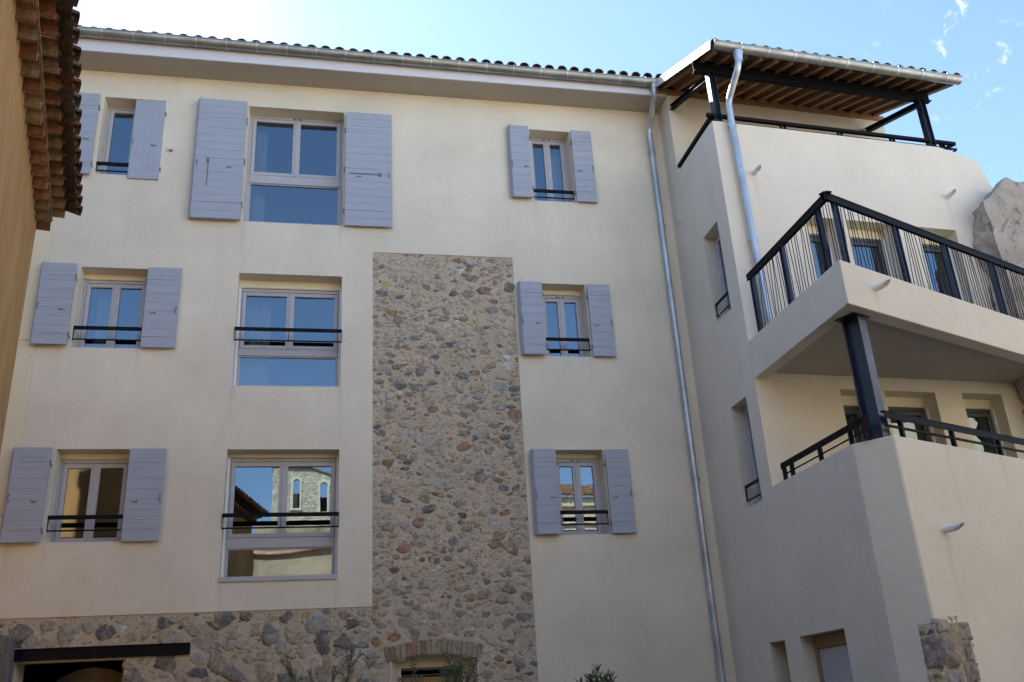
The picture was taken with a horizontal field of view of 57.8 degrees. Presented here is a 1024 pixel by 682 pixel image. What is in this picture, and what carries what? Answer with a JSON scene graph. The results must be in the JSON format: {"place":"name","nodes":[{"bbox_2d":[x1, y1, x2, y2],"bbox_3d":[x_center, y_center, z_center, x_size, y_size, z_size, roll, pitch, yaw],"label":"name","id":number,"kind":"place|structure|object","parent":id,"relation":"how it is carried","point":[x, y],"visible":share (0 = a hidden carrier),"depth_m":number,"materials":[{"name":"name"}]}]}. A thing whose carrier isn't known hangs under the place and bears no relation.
{"place":"outdoors","nodes":[
{"label":"outdoors","id":0,"kind":"place"},
{"bbox_2d":[0,0,82,453],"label":"ochre house","id":1,"kind":"structure","parent":0,"point":[41,186],"depth_m":8.25,"materials":[{"name":"paint"}]},
{"bbox_2d":[73,0,1023,187],"label":"sky","id":2,"kind":"structure","parent":0,"point":[982,41],"materials":[{"name":"blue"}]},
{"label":"ground","id":3,"kind":"structure","parent":0,"visible":0},
{"bbox_2d":[0,634,15,681],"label":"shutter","id":4,"kind":"object","parent":3,"relation":"on","point":[7,647],"visible":1,"depth_m":12.00,"materials":[{"name":"grey wood"}]},
{"bbox_2d":[276,643,362,681],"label":"olive tree","id":5,"kind":"object","parent":3,"relation":"on","point":[290,671],"visible":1,"depth_m":10.67,"materials":[{"name":"green plant"}]},
{"bbox_2d":[0,25,739,681],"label":"apartment building","id":6,"kind":"structure","parent":3,"relation":"on","point":[378,359],"depth_m":14.90,"materials":[{"name":"paint"}]},
{"bbox_2d":[50,454,129,542],"bbox_3d":[-6.116,2.312,13.524,1.000,1.353,0.088,1,-23,-11],"label":"window","id":7,"kind":"structure","parent":6,"relation":"in","point":[95,462],"depth_m":13.56,"materials":[{"name":"white plastic"}]},
{"bbox_2d":[76,274,146,347],"bbox_3d":[-6.283,-0.412,14.636,0.990,1.368,0.088,1,-23,-11],"label":"window","id":8,"kind":"structure","parent":6,"relation":"in","point":[116,283],"depth_m":14.72,"materials":[{"name":"white plastic"}]},
{"bbox_2d":[99,107,134,174],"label":"window","id":9,"kind":"structure","parent":6,"relation":"in","point":[111,112],"depth_m":15.83,"materials":[{"name":"white plastic"}]},
{"bbox_2d":[221,454,338,576],"bbox_3d":[-3.456,2.638,13.933,1.652,1.928,0.120,1,-23,-11],"label":"window","id":10,"kind":"structure","parent":6,"relation":"in","point":[281,540],"depth_m":13.93,"materials":[{"name":"white glass"}]},
{"bbox_2d":[233,280,341,386],"bbox_3d":[-3.613,-0.084,15.046,1.642,1.938,0.120,1,-23,-11],"label":"window","id":11,"kind":"structure","parent":6,"relation":"in","point":[248,288],"depth_m":15.12,"materials":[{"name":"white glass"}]},
{"bbox_2d":[244,115,343,225],"bbox_3d":[-3.791,-2.921,16.223,1.630,2.310,0.084,1,-23,-11],"label":"window","id":12,"kind":"structure","parent":6,"relation":"in","point":[294,180],"depth_m":16.25,"materials":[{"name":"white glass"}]},
{"bbox_2d":[398,656,466,681],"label":"arched window","id":13,"kind":"structure","parent":6,"relation":"in","point":[427,661],"depth_m":13.60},
{"bbox_2d":[530,138,570,201],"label":"window","id":14,"kind":"structure","parent":6,"relation":"in","point":[546,143],"depth_m":17.32,"materials":[{"name":"white plastic"}]},
{"bbox_2d":[542,290,585,356],"bbox_3d":[0.870,-0.251,16.085,0.770,1.358,0.088,1,-23,-11],"label":"window","id":15,"kind":"structure","parent":6,"relation":"in","point":[559,297],"depth_m":16.17,"materials":[{"name":"white plastic"}]},
{"bbox_2d":[556,454,604,534],"bbox_3d":[1.063,2.500,14.967,0.790,1.368,0.088,1,-23,-11],"label":"window","id":16,"kind":"structure","parent":6,"relation":"in","point":[575,461],"depth_m":15.02,"materials":[{"name":"white plastic"}]},
{"bbox_2d":[396,651,480,681],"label":"olive tree","id":17,"kind":"object","parent":3,"relation":"on","point":[454,672],"visible":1,"depth_m":10.88,"materials":[{"name":"green plant"}]},
{"bbox_2d":[565,663,616,681],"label":"oleander bush","id":18,"kind":"object","parent":3,"relation":"on","point":[589,677],"visible":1,"depth_m":11.22,"materials":[{"name":"green plant"}]},
{"bbox_2d":[657,38,1023,681],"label":"building wing","id":19,"kind":"structure","parent":3,"relation":"on","point":[856,340],"depth_m":13.64,"materials":[{"name":"beige paint"}]},
{"bbox_2d":[714,234,730,312],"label":"window","id":20,"kind":"structure","parent":19,"relation":"in","point":[717,240],"depth_m":15.35,"materials":[{"name":"white glass"}]},
{"bbox_2d":[743,405,761,502],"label":"window","id":21,"kind":"structure","parent":19,"relation":"in","point":[745,410],"depth_m":14.11,"materials":[{"name":"white glass"}]},
{"bbox_2d":[808,225,833,264],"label":"window","id":22,"kind":"structure","parent":19,"relation":"in","point":[809,226],"depth_m":15.34,"materials":[{"name":"beige glass"}]},
{"bbox_2d":[819,645,853,681],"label":"grey door","id":23,"kind":"structure","parent":19,"relation":"in","point":[835,661],"depth_m":11.70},
{"bbox_2d":[841,395,865,441],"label":"window","id":24,"kind":"structure","parent":19,"relation":"in","point":[850,403],"depth_m":14.22,"materials":[{"name":"beige glass"}]},
{"bbox_2d":[849,229,892,276],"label":"window","id":25,"kind":"structure","parent":19,"relation":"in","point":[859,231],"depth_m":15.58,"materials":[{"name":"beige glass"}]},
{"bbox_2d":[886,397,935,442],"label":"window","id":26,"kind":"structure","parent":19,"relation":"in","point":[916,407],"depth_m":14.48,"materials":[{"name":"beige glass"}]},
{"bbox_2d":[920,237,963,300],"bbox_3d":[7.203,-0.619,15.497,0.762,2.558,0.120,3,-23,-15],"label":"window","id":27,"kind":"structure","parent":19,"relation":"in","point":[926,241],"depth_m":15.89,"materials":[{"name":"beige glass"}]},
{"bbox_2d":[963,399,1005,455],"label":"window","id":28,"kind":"structure","parent":19,"relation":"in","point":[975,408],"depth_m":14.81,"materials":[{"name":"beige glass"}]},
{"bbox_2d":[917,615,980,681],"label":"stone pier","id":29,"kind":"structure","parent":3,"relation":"on","point":[940,651],"depth_m":10.00,"materials":[{"name":"grey stone"}]},
{"bbox_2d":[972,177,1023,415],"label":"ruined wall","id":30,"kind":"structure","parent":3,"relation":"on","point":[998,224],"depth_m":15.61,"materials":[{"name":"stone"}]}
]}

